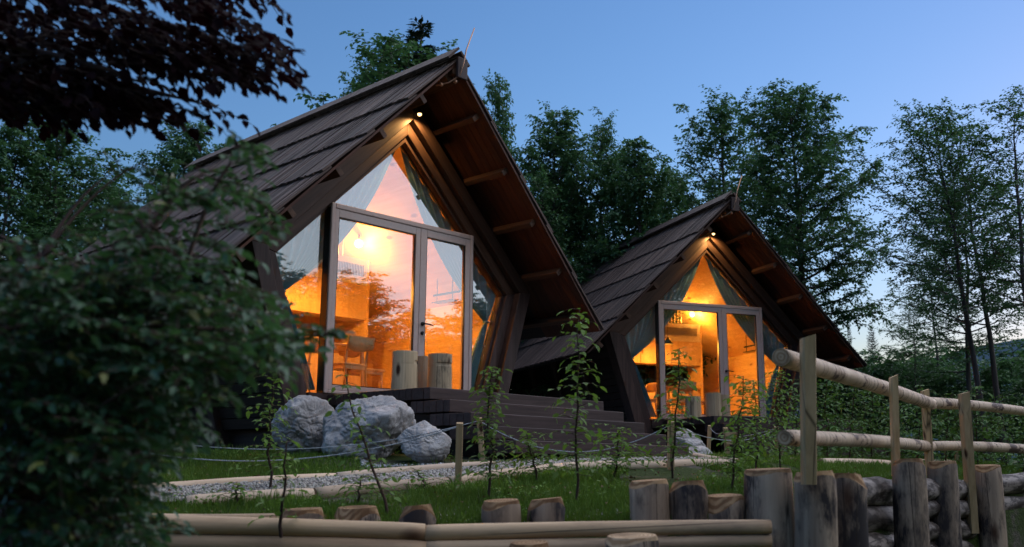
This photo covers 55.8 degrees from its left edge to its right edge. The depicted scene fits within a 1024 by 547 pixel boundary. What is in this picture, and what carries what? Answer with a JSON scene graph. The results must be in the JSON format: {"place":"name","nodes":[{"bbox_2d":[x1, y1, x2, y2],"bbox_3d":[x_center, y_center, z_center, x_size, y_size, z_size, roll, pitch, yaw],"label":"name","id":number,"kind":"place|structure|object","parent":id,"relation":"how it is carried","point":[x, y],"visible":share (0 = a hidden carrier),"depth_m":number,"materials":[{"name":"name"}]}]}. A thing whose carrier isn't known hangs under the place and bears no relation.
{"place":"outdoors","nodes":[
{"label":"outdoors","id":0,"kind":"place"},
{"bbox_2d":[305,336,318,391],"bbox_3d":[-2.970,1.241,13.030,0.470,0.831,0.521,-7,-14,34],"label":"chair","id":1,"kind":"object","parent":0,"point":[309,359],"visible":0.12,"depth_m":13.06,"materials":[{"name":"brown wood"}]},
{"bbox_2d":[108,456,706,501],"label":"path","id":2,"kind":"structure","parent":0,"point":[303,486],"depth_m":7.64,"materials":[{"name":"grey gravel"}]},
{"bbox_2d":[0,0,1023,389],"label":"sky","id":3,"kind":"structure","parent":0,"point":[638,59],"materials":[{"name":"blue"}]},
{"bbox_2d":[360,455,688,468],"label":"gravel","id":4,"kind":"structure","parent":0,"point":[363,461],"depth_m":9.26,"materials":[{"name":"grey gravel"}]},
{"bbox_2d":[162,454,1023,546],"bbox_3d":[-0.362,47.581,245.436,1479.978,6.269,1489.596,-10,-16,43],"label":"ground","id":5,"kind":"structure","parent":0,"point":[1015,526],"depth_m":9.21,"materials":[{"name":"green plant"}]},
{"bbox_2d":[0,118,84,270],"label":"broadleaf tree","id":6,"kind":"object","parent":5,"relation":"on","point":[15,142],"visible":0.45,"depth_m":24.38,"materials":[{"name":"green plant"}]},
{"bbox_2d":[0,114,139,265],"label":"broadleaf tree","id":7,"kind":"object","parent":5,"relation":"on","point":[55,201],"visible":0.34,"depth_m":26.00,"materials":[{"name":"green plant"}]},
{"bbox_2d":[13,166,139,260],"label":"broadleaf tree","id":8,"kind":"object","parent":5,"relation":"on","point":[130,191],"visible":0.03,"depth_m":34.56,"materials":[{"name":"green plant"}]},
{"bbox_2d":[87,110,219,231],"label":"broadleaf tree","id":9,"kind":"object","parent":5,"relation":"on","point":[187,152],"visible":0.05,"depth_m":30.35,"materials":[{"name":"green plant"}]},
{"bbox_2d":[0,0,312,153],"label":"copper beech tree","id":10,"kind":"object","parent":5,"relation":"on","point":[31,72],"visible":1,"depth_m":3.85,"materials":[{"name":"brown plant"}]},
{"bbox_2d":[0,129,355,546],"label":"beech bush","id":11,"kind":"object","parent":5,"relation":"on","point":[95,365],"visible":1,"depth_m":2.85,"materials":[{"name":"green plant"}]},
{"bbox_2d":[210,142,225,152],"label":"broadleaf tree","id":12,"kind":"object","parent":5,"relation":"on","point":[221,145],"visible":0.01,"depth_m":30.95,"materials":[{"name":"green plant"}]},
{"bbox_2d":[135,473,335,486],"bbox_3d":[-2.209,1.679,7.727,1.758,0.094,0.102,5,33,-38],"label":"edging log","id":13,"kind":"object","parent":5,"relation":"on","point":[219,480],"visible":0.36,"depth_m":7.73,"materials":[{"name":"brown wood"}]},
{"bbox_2d":[206,482,264,503],"bbox_3d":[-1.887,1.532,6.656,0.434,0.199,0.286,1,-11,0],"label":"grass tuft","id":14,"kind":"object","parent":5,"relation":"on","point":[236,493],"visible":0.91,"depth_m":6.62,"materials":[{"name":"green plant"}]},
{"bbox_2d":[184,488,314,506],"bbox_3d":[-1.847,1.593,6.848,0.897,0.109,0.117,3,33,-29],"label":"edging log","id":15,"kind":"object","parent":5,"relation":"on","point":[268,491],"visible":0.42,"depth_m":6.80,"materials":[{"name":"brown wood"}]},
{"bbox_2d":[229,346,303,487],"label":"sapling","id":16,"kind":"object","parent":5,"relation":"on","point":[270,430],"visible":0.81,"depth_m":7.34,"materials":[{"name":"green plant"}]},
{"bbox_2d":[247,441,308,537],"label":"sapling","id":17,"kind":"object","parent":5,"relation":"on","point":[282,498],"visible":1,"depth_m":5.59,"materials":[{"name":"green plant"}]},
{"bbox_2d":[271,395,333,454],"bbox_3d":[-2.237,1.645,10.399,0.525,0.667,0.699,-9,-15,38],"label":"boulder","id":18,"kind":"object","parent":5,"relation":"on","point":[304,430],"visible":0.74,"depth_m":10.18,"materials":[{"name":"stone"}]},
{"bbox_2d":[59,256,650,393],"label":"undergrowth","id":19,"kind":"object","parent":5,"relation":"on","point":[518,385],"depth_m":25.08,"materials":[{"name":"green plant"}]},
{"bbox_2d":[336,54,376,98],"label":"broadleaf tree","id":20,"kind":"object","parent":5,"relation":"on","point":[356,77],"visible":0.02,"depth_m":28.89,"materials":[{"name":"green plant"}]},
{"bbox_2d":[336,475,390,505],"bbox_3d":[-1.037,1.495,6.636,0.435,0.227,0.487,0,-11,0],"label":"grass tuft","id":21,"kind":"object","parent":5,"relation":"on","point":[368,486],"visible":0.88,"depth_m":6.67,"materials":[{"name":"green plant"}]},
{"bbox_2d":[324,374,406,513],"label":"sapling","id":22,"kind":"object","parent":5,"relation":"on","point":[356,420],"visible":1,"depth_m":6.29,"materials":[{"name":"green plant"}]},
{"bbox_2d":[321,395,415,459],"bbox_3d":[-1.488,1.613,10.083,1.047,0.685,0.958,-4,-12,20],"label":"boulder","id":23,"kind":"object","parent":5,"relation":"on","point":[393,417],"visible":0.73,"depth_m":9.71,"materials":[{"name":"stone"}]},
{"bbox_2d":[313,477,450,498],"bbox_3d":[-0.991,1.659,7.477,1.229,0.116,0.110,6,-57,-41],"label":"edging log","id":24,"kind":"object","parent":5,"relation":"on","point":[324,490],"visible":0.44,"depth_m":7.36,"materials":[{"name":"brown wood"}]},
{"bbox_2d":[270,29,526,173],"bbox_3d":[-3.039,-1.108,25.999,7.097,12.173,7.160,-3,-12,16],"label":"broadleaf tree","id":25,"kind":"object","parent":5,"relation":"on","point":[385,66],"visible":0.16,"depth_m":26.29,"materials":[{"name":"green plant"}]},
{"bbox_2d":[336,461,494,475],"bbox_3d":[-0.834,1.786,8.766,1.667,0.101,0.093,4,-56,-36],"label":"edging log","id":26,"kind":"object","parent":5,"relation":"on","point":[425,467],"visible":0.37,"depth_m":8.70,"materials":[{"name":"brown wood"}]},
{"bbox_2d":[385,467,452,489],"bbox_3d":[-0.729,1.605,7.449,0.550,0.225,0.322,4,-12,-18],"label":"grass tuft","id":27,"kind":"object","parent":5,"relation":"on","point":[414,479],"visible":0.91,"depth_m":7.41,"materials":[{"name":"green plant"}]},
{"bbox_2d":[397,420,451,463],"bbox_3d":[-0.843,1.681,9.589,0.519,0.451,0.520,-4,-12,19],"label":"boulder","id":28,"kind":"object","parent":5,"relation":"on","point":[435,447],"visible":0.91,"depth_m":9.43,"materials":[{"name":"stone"}]},
{"bbox_2d":[455,422,462,483],"bbox_3d":[-0.433,1.510,7.872,0.055,0.593,0.055,1,-2,-1],"label":"stake","id":29,"kind":"object","parent":5,"relation":"on","point":[459,447],"visible":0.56,"depth_m":7.85,"materials":[{"name":"brown wood"}]},
{"bbox_2d":[152,427,455,461],"bbox_3d":[-2.525,1.279,8.005,4.210,0.538,0.012,0,-11,4],"label":"rope","id":30,"kind":"object","parent":29,"relation":"attached to","point":[328,455],"visible":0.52,"depth_m":7.89,"materials":[{"name":"beige fabric"}]},
{"bbox_2d":[398,15,522,389],"bbox_3d":[-2.683,-1.320,26.860,6.888,12.929,7.706,-10,-16,43],"label":"spruce tree","id":31,"kind":"object","parent":5,"relation":"on","point":[420,34],"visible":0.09,"depth_m":28.04,"materials":[{"name":"green plant"}]},
{"bbox_2d":[149,479,772,546],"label":"log retaining wall","id":32,"kind":"structure","parent":5,"relation":"on","point":[686,506],"depth_m":5.71,"materials":[{"name":"brown wood"}]},
{"bbox_2d":[477,417,484,460],"bbox_3d":[-0.304,1.683,9.552,0.055,0.522,0.055,-4,-2,-1],"label":"stake","id":33,"kind":"object","parent":5,"relation":"on","point":[480,432],"visible":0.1,"depth_m":9.53,"materials":[{"name":"brown wood"}]},
{"bbox_2d":[190,421,476,449],"bbox_3d":[-2.671,1.406,9.194,4.754,0.524,0.012,2,-12,-8],"label":"rope","id":34,"kind":"object","parent":33,"relation":"hanging from","point":[343,445],"visible":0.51,"depth_m":9.31,"materials":[{"name":"beige fabric"}]},
{"bbox_2d":[482,422,664,451],"bbox_3d":[0.588,1.565,9.318,1.877,0.310,0.012,-2,-12,13],"label":"rope","id":35,"kind":"object","parent":33,"relation":"attached to","point":[574,451],"visible":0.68,"depth_m":9.27,"materials":[{"name":"beige fabric"}]},
{"bbox_2d":[455,366,520,495],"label":"sapling","id":36,"kind":"object","parent":5,"relation":"on","point":[487,419],"visible":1,"depth_m":7.01,"materials":[{"name":"green plant"}]},
{"bbox_2d":[479,68,518,165],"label":"broadleaf tree","id":37,"kind":"object","parent":5,"relation":"on","point":[499,103],"visible":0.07,"depth_m":28.95,"materials":[{"name":"green plant"}]},
{"bbox_2d":[448,463,563,484],"bbox_3d":[-0.031,1.766,8.486,1.551,0.111,0.119,7,33,-50],"label":"edging log","id":38,"kind":"object","parent":5,"relation":"on","point":[466,476],"visible":0.27,"depth_m":8.34,"materials":[{"name":"brown wood"}]},
{"bbox_2d":[327,387,688,458],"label":"deck","id":39,"kind":"structure","parent":5,"relation":"on","point":[440,408],"depth_m":11.02,"materials":[{"name":"brown wood"}]},
{"bbox_2d":[391,350,417,389],"bbox_3d":[-1.308,1.202,11.790,0.321,0.500,0.319,-10,-16,43],"label":"stump stool","id":40,"kind":"object","parent":39,"relation":"on","point":[404,369],"visible":0.78,"depth_m":11.67,"materials":[{"name":"brown wood"}]},
{"bbox_2d":[417,356,427,387],"bbox_3d":[-1.135,1.342,12.528,0.313,0.520,0.311,-10,-16,43],"label":"stump stool","id":41,"kind":"object","parent":39,"relation":"on","point":[422,369],"visible":0.25,"depth_m":12.40,"materials":[{"name":"brown wood"}]},
{"bbox_2d":[427,353,451,388],"bbox_3d":[-0.903,1.262,12.086,0.310,0.505,0.312,-10,-16,43],"label":"stump stool","id":42,"kind":"object","parent":39,"relation":"on","point":[439,370],"visible":0.89,"depth_m":11.98,"materials":[{"name":"brown wood"}]},
{"bbox_2d":[152,449,886,519],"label":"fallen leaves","id":43,"kind":"object","parent":5,"relation":"on","point":[676,479],"visible":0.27,"depth_m":8.04,"materials":[{"name":"brown plant"}]},
{"bbox_2d":[492,428,584,481],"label":"sapling","id":44,"kind":"object","parent":5,"relation":"on","point":[528,443],"visible":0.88,"depth_m":8.15,"materials":[{"name":"green plant"}]},
{"bbox_2d":[512,185,606,393],"bbox_3d":[1.427,1.373,32.686,6.898,9.983,6.390,7,-13,-31],"label":"broadleaf tree","id":45,"kind":"object","parent":5,"relation":"on","point":[573,258],"visible":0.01,"depth_m":32.88,"materials":[{"name":"green plant"}]},
{"bbox_2d":[539,308,610,500],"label":"sapling","id":46,"kind":"object","parent":5,"relation":"on","point":[576,396],"visible":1,"depth_m":6.79,"materials":[{"name":"green plant"}]},
{"bbox_2d":[136,443,1022,523],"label":"grass","id":47,"kind":"structure","parent":5,"relation":"on","point":[589,504],"depth_m":7.50,"materials":[{"name":"green plant"}]},
{"bbox_2d":[509,100,654,396],"bbox_3d":[1.105,0.088,26.184,5.421,9.964,5.853,0,-11,4],"label":"broadleaf tree","id":48,"kind":"object","parent":5,"relation":"on","point":[545,181],"visible":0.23,"depth_m":25.95,"materials":[{"name":"green plant"}]},
{"bbox_2d":[554,106,627,274],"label":"broadleaf tree","id":49,"kind":"object","parent":5,"relation":"on","point":[603,140],"visible":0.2,"depth_m":27.16,"materials":[{"name":"green plant"}]},
{"bbox_2d":[563,460,666,469],"bbox_3d":[0.970,1.833,9.188,1.014,0.110,0.115,1,29,-11],"label":"edging log","id":50,"kind":"object","parent":5,"relation":"on","point":[652,464],"visible":0.26,"depth_m":9.18,"materials":[{"name":"brown wood"}]},
{"bbox_2d":[578,423,665,477],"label":"sapling","id":51,"kind":"object","parent":5,"relation":"on","point":[627,454],"visible":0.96,"depth_m":8.35,"materials":[{"name":"green plant"}]},
{"bbox_2d":[565,136,715,385],"bbox_3d":[3.582,0.591,25.607,4.416,8.861,4.552,7,-13,-30],"label":"broadleaf tree","id":52,"kind":"object","parent":5,"relation":"on","point":[630,200],"visible":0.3,"depth_m":24.64,"materials":[{"name":"green plant"}]},
{"bbox_2d":[667,421,673,469],"bbox_3d":[1.500,1.663,9.132,0.058,0.543,0.058,1,-2,-1],"label":"stake","id":53,"kind":"object","parent":5,"relation":"on","point":[669,455],"visible":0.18,"depth_m":9.11,"materials":[{"name":"brown wood"}]},
{"bbox_2d":[641,347,704,477],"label":"sapling","id":54,"kind":"object","parent":5,"relation":"on","point":[676,394],"visible":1,"depth_m":8.41,"materials":[{"name":"green plant"}]},
{"bbox_2d":[651,154,702,219],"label":"broadleaf tree","id":55,"kind":"object","parent":5,"relation":"on","point":[683,178],"visible":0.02,"depth_m":30.34,"materials":[{"name":"green plant"}]},
{"bbox_2d":[665,459,728,466],"bbox_3d":[1.815,1.880,9.519,0.828,0.111,0.116,6,32,-33],"label":"edging log","id":56,"kind":"object","parent":5,"relation":"on","point":[683,462],"visible":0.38,"depth_m":9.42,"materials":[{"name":"brown wood"}]},
{"bbox_2d":[707,425,711,449],"bbox_3d":[3.051,2.631,14.992,0.052,0.556,0.052,3,-2,-1],"label":"stake","id":57,"kind":"object","parent":5,"relation":"on","point":[709,439],"visible":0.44,"depth_m":14.97,"materials":[{"name":"brown wood"}]},
{"bbox_2d":[692,453,738,462],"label":"edging log","id":58,"kind":"object","parent":5,"relation":"on","point":[701,455],"visible":0.18,"depth_m":10.08,"materials":[{"name":"brown wood"}]},
{"bbox_2d":[723,427,729,453],"bbox_3d":[3.217,2.582,14.492,0.067,0.549,0.067,-4,-2,-1],"label":"stake","id":59,"kind":"object","parent":5,"relation":"on","point":[726,445],"visible":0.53,"depth_m":14.46,"materials":[{"name":"brown wood"}]},
{"bbox_2d":[725,432,737,443],"bbox_3d":[3.266,2.450,14.400,0.180,0.180,0.024,0,-11,0],"label":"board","id":60,"kind":"object","parent":59,"relation":"attached to","point":[728,434],"visible":0.43,"depth_m":14.40,"materials":[{"name":"brown wood"}]},
{"bbox_2d":[621,84,838,260],"bbox_3d":[6.186,0.003,28.088,5.643,10.964,5.593,4,-12,-18],"label":"broadleaf tree","id":61,"kind":"object","parent":5,"relation":"on","point":[721,126],"visible":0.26,"depth_m":28.40,"materials":[{"name":"green plant"}]},
{"bbox_2d":[697,375,773,487],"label":"sapling","id":62,"kind":"object","parent":5,"relation":"on","point":[732,437],"visible":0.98,"depth_m":7.55,"materials":[{"name":"green plant"}]},
{"bbox_2d":[722,380,782,468],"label":"sapling","id":63,"kind":"object","parent":5,"relation":"on","point":[752,445],"visible":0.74,"depth_m":9.27,"materials":[{"name":"green plant"}]},
{"bbox_2d":[753,370,799,467],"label":"sapling","id":64,"kind":"object","parent":5,"relation":"on","point":[776,430],"visible":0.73,"depth_m":10.11,"materials":[{"name":"green plant"}]},
{"bbox_2d":[663,416,890,456],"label":"deck","id":65,"kind":"structure","parent":5,"relation":"on","point":[701,427],"depth_m":18.20,"materials":[{"name":"brown wood"}]},
{"bbox_2d":[685,396,701,417],"bbox_3d":[3.622,2.680,19.338,0.322,0.440,0.321,4,-12,-19],"label":"stump stool","id":66,"kind":"object","parent":65,"relation":"on","point":[693,405],"visible":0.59,"depth_m":19.21,"materials":[{"name":"grey wood"}]},
{"bbox_2d":[705,392,721,415],"bbox_3d":[4.044,2.664,19.443,0.330,0.520,0.333,4,-12,-19],"label":"stump stool","id":67,"kind":"object","parent":65,"relation":"on","point":[713,406],"visible":0.73,"depth_m":19.32,"materials":[{"name":"grey wood"}]},
{"bbox_2d":[721,394,730,415],"bbox_3d":[4.280,2.721,19.670,0.314,0.500,0.312,4,-12,-19],"label":"stump stool","id":68,"kind":"object","parent":65,"relation":"on","point":[724,403],"visible":0.29,"depth_m":19.55,"materials":[{"name":"grey wood"}]},
{"bbox_2d":[701,78,906,343],"bbox_3d":[7.652,-0.151,25.041,4.860,10.106,5.573,-4,-12,21],"label":"broadleaf tree","id":69,"kind":"object","parent":5,"relation":"on","point":[795,203],"visible":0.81,"depth_m":24.63,"materials":[{"name":"green plant"}]},
{"bbox_2d":[818,458,890,464],"bbox_3d":[4.167,2.297,11.736,1.541,0.096,0.106,10,30,-39],"label":"edging log","id":70,"kind":"object","parent":5,"relation":"on","point":[846,459],"visible":0.38,"depth_m":11.65,"materials":[{"name":"brown wood"}]},
{"bbox_2d":[864,320,888,409],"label":"spruce tree","id":71,"kind":"object","parent":5,"relation":"on","point":[873,345],"visible":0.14,"depth_m":48.93,"materials":[{"name":"green plant"}]},
{"bbox_2d":[744,458,1023,546],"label":"bark log wall","id":72,"kind":"structure","parent":5,"relation":"on","point":[832,509],"depth_m":7.34,"materials":[{"name":"brown wood"}]},
{"bbox_2d":[772,334,1023,533],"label":"rail fence","id":73,"kind":"object","parent":72,"relation":"on","point":[808,438],"visible":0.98,"depth_m":7.69,"materials":[{"name":"brown wood"}]},
{"bbox_2d":[766,376,1023,473],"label":"beech hedge","id":74,"kind":"object","parent":5,"relation":"on","point":[827,399],"visible":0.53,"depth_m":13.50,"materials":[{"name":"green plant"}]},
{"bbox_2d":[798,328,1023,464],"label":"undergrowth","id":75,"kind":"object","parent":5,"relation":"on","point":[1010,374],"visible":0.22,"depth_m":24.12,"materials":[{"name":"green plant"}]},
{"bbox_2d":[881,287,943,455],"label":"broadleaf tree","id":76,"kind":"object","parent":5,"relation":"on","point":[921,346],"visible":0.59,"depth_m":24.39,"materials":[{"name":"green plant"}]},
{"bbox_2d":[821,96,1023,461],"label":"broadleaf tree","id":77,"kind":"object","parent":5,"relation":"on","point":[964,308],"visible":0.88,"depth_m":19.73,"materials":[{"name":"green plant"}]},
{"bbox_2d":[877,240,986,434],"bbox_3d":[13.269,2.450,30.687,3.520,7.294,3.625,-7,-14,34],"label":"broadleaf tree","id":78,"kind":"object","parent":5,"relation":"on","point":[936,350],"visible":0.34,"depth_m":30.63,"materials":[{"name":"green plant"}]},
{"bbox_2d":[857,164,1023,441],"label":"broadleaf tree","id":79,"kind":"object","parent":5,"relation":"on","point":[921,334],"visible":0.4,"depth_m":22.09,"materials":[{"name":"green plant"}]},
{"bbox_2d":[890,84,1023,314],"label":"broadleaf tree","id":80,"kind":"object","parent":5,"relation":"on","point":[1015,117],"visible":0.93,"depth_m":18.75,"materials":[{"name":"green plant"}]},
{"bbox_2d":[890,117,1023,462],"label":"broadleaf tree","id":81,"kind":"object","parent":5,"relation":"on","point":[996,391],"visible":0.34,"depth_m":20.63,"materials":[{"name":"green plant"}]},
{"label":"gravel bed","id":82,"kind":"structure","parent":5,"relation":"on","visible":0},
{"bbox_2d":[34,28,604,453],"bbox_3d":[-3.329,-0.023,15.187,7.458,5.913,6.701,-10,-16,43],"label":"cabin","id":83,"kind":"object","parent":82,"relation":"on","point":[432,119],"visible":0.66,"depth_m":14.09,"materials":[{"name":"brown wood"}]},
{"bbox_2d":[285,255,370,392],"bbox_3d":[-3.375,0.831,14.840,0.640,2.400,2.420,-10,-16,43],"label":"kitchen cabinet","id":84,"kind":"object","parent":83,"relation":"on","point":[303,294],"visible":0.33,"depth_m":15.25,"materials":[{"name":"brown wood"}]},
{"bbox_2d":[276,151,394,389],"bbox_3d":[-2.334,-0.237,12.825,0.119,3.575,1.977,-10,-16,43],"label":"curtain","id":85,"kind":"object","parent":83,"relation":"hanging from","point":[299,256],"visible":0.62,"depth_m":12.58,"materials":[{"name":"fabric"}]},
{"bbox_2d":[312,343,362,385],"bbox_3d":[-2.650,1.407,13.618,1.100,0.741,0.720,-10,-16,43],"label":"table","id":86,"kind":"object","parent":83,"relation":"on","point":[340,346],"visible":0.03,"depth_m":13.50,"materials":[{"name":"brown wood"}]},
{"bbox_2d":[333,335,374,386],"bbox_3d":[-2.237,1.286,13.226,0.521,0.831,0.470,-8,-14,36],"label":"chair","id":87,"kind":"object","parent":83,"relation":"on","point":[360,344],"visible":0.81,"depth_m":13.18,"materials":[{"name":"brown wood"}]},
{"bbox_2d":[354,234,362,247],"bbox_3d":[-2.481,-0.527,15.675,0.148,0.225,0.150,-10,-16,43],"label":"ceiling lamp","id":88,"kind":"object","parent":83,"relation":"hanging from","point":[358,242],"visible":1,"depth_m":15.62,"materials":[{"name":"white glass"}]},
{"bbox_2d":[339,343,384,387],"bbox_3d":[-2.163,1.425,13.914,0.470,0.831,0.521,-8,-14,38],"label":"chair","id":89,"kind":"object","parent":83,"relation":"on","point":[370,371],"visible":0.37,"depth_m":13.87,"materials":[{"name":"brown wood"}]},
{"bbox_2d":[328,209,420,391],"bbox_3d":[-1.831,0.416,12.960,0.080,2.359,1.459,-10,-16,43],"label":"door","id":90,"kind":"structure","parent":83,"relation":"in","point":[340,214],"depth_m":13.14,"materials":[{"name":"paint"}]},
{"bbox_2d":[418,228,469,389],"bbox_3d":[-0.959,0.588,13.782,0.155,2.359,0.953,-10,-16,43],"label":"door","id":91,"kind":"structure","parent":83,"relation":"in","point":[425,234],"depth_m":13.94,"materials":[{"name":"paint"}]},
{"bbox_2d":[431,279,459,303],"bbox_3d":[-1.025,0.249,15.167,0.600,0.395,0.160,-10,-16,43],"label":"hanging rack","id":92,"kind":"object","parent":83,"relation":"hanging from","point":[452,292],"visible":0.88,"depth_m":15.12,"materials":[{"name":"white metal"}]},
{"bbox_2d":[400,148,495,388],"bbox_3d":[-0.944,0.056,14.228,0.119,3.575,1.977,-10,-16,43],"label":"curtain","id":93,"kind":"object","parent":83,"relation":"hanging from","point":[484,295],"visible":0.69,"depth_m":14.34,"materials":[{"name":"fabric"}]},
{"bbox_2d":[513,175,867,453],"bbox_3d":[3.387,1.512,23.103,6.701,5.913,7.458,4,-12,-19],"label":"cabin","id":94,"kind":"object","parent":82,"relation":"on","point":[627,291],"visible":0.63,"depth_m":21.04,"materials":[{"name":"brown wood"}]},
{"bbox_2d":[646,382,656,415],"bbox_3d":[2.884,2.775,20.975,0.521,0.831,0.470,7,-13,-28],"label":"chair","id":95,"kind":"object","parent":94,"relation":"on","point":[651,387],"visible":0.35,"depth_m":21.04,"materials":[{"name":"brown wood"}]},
{"bbox_2d":[625,258,700,416],"bbox_3d":[3.238,1.250,20.549,1.977,3.575,0.119,4,-12,-19],"label":"curtain","id":96,"kind":"object","parent":94,"relation":"hanging from","point":[640,336],"visible":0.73,"depth_m":20.44,"materials":[{"name":"fabric"}]},
{"bbox_2d":[633,323,703,418],"bbox_3d":[3.269,2.372,22.791,2.420,2.400,0.640,4,-12,-19],"label":"kitchen cabinet","id":97,"kind":"object","parent":94,"relation":"on","point":[687,336],"visible":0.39,"depth_m":22.86,"materials":[{"name":"brown wood"}]},
{"bbox_2d":[665,324,672,344],"bbox_3d":[3.479,0.880,21.702,0.250,1.420,0.250,4,-12,-19],"label":"pendant lamp","id":98,"kind":"object","parent":94,"relation":"hanging from","point":[668,341],"visible":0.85,"depth_m":21.53,"materials":[{"name":"brown metal"}]},
{"bbox_2d":[666,386,690,412],"bbox_3d":[3.440,2.903,21.362,0.720,0.741,1.100,4,-12,-19],"label":"table","id":99,"kind":"object","parent":94,"relation":"on","point":[668,388],"visible":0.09,"depth_m":21.06,"materials":[{"name":"brown wood"}]},
{"bbox_2d":[667,381,695,413],"bbox_3d":[3.631,2.752,20.833,0.470,0.831,0.521,6,-13,-26],"label":"chair","id":100,"kind":"object","parent":94,"relation":"on","point":[686,389],"visible":0.47,"depth_m":20.75,"materials":[{"name":"brown wood"}]},
{"bbox_2d":[661,304,723,417],"bbox_3d":[3.805,1.855,20.439,1.459,2.359,0.080,4,-12,-19],"label":"door","id":101,"kind":"structure","parent":94,"relation":"in","point":[663,306],"depth_m":20.56,"materials":[{"name":"paint"}]},
{"bbox_2d":[721,308,763,416],"bbox_3d":[4.958,1.936,20.797,0.953,2.359,0.155,4,-12,-19],"label":"door","id":102,"kind":"structure","parent":94,"relation":"in","point":[724,311],"depth_m":20.87,"materials":[{"name":"paint"}]},
{"bbox_2d":[704,255,784,416],"bbox_3d":[5.119,1.397,21.205,1.977,3.575,0.119,4,-12,-19],"label":"curtain","id":103,"kind":"object","parent":94,"relation":"hanging from","point":[746,323],"visible":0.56,"depth_m":21.28,"materials":[{"name":"fabric"}]},
{"bbox_2d":[743,342,755,352],"bbox_3d":[5.469,1.581,22.082,0.160,0.395,0.600,4,-12,-19],"label":"hanging rack","id":104,"kind":"object","parent":94,"relation":"hanging from","point":[746,346],"visible":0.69,"depth_m":22.11,"materials":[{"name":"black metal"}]},
{"bbox_2d":[676,429,705,446],"bbox_3d":[2.686,2.553,14.611,0.484,0.412,0.614,-4,-12,21],"label":"boulder","id":105,"kind":"object","parent":82,"relation":"on","point":[694,440],"visible":0.37,"depth_m":14.41,"materials":[{"name":"stone"}]},
{"bbox_2d":[689,446,711,454],"bbox_3d":[2.581,2.522,13.589,0.409,0.213,0.388,-7,-13,31],"label":"boulder","id":106,"kind":"object","parent":82,"relation":"on","point":[701,449],"visible":0.27,"depth_m":13.52,"materials":[{"name":"stone"}]},
{"bbox_2d":[795,338,1023,459],"bbox_3d":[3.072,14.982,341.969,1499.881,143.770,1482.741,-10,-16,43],"label":"hills","id":107,"kind":"structure","parent":0,"point":[987,357],"depth_m":882.46,"materials":[{"name":"green plant"}]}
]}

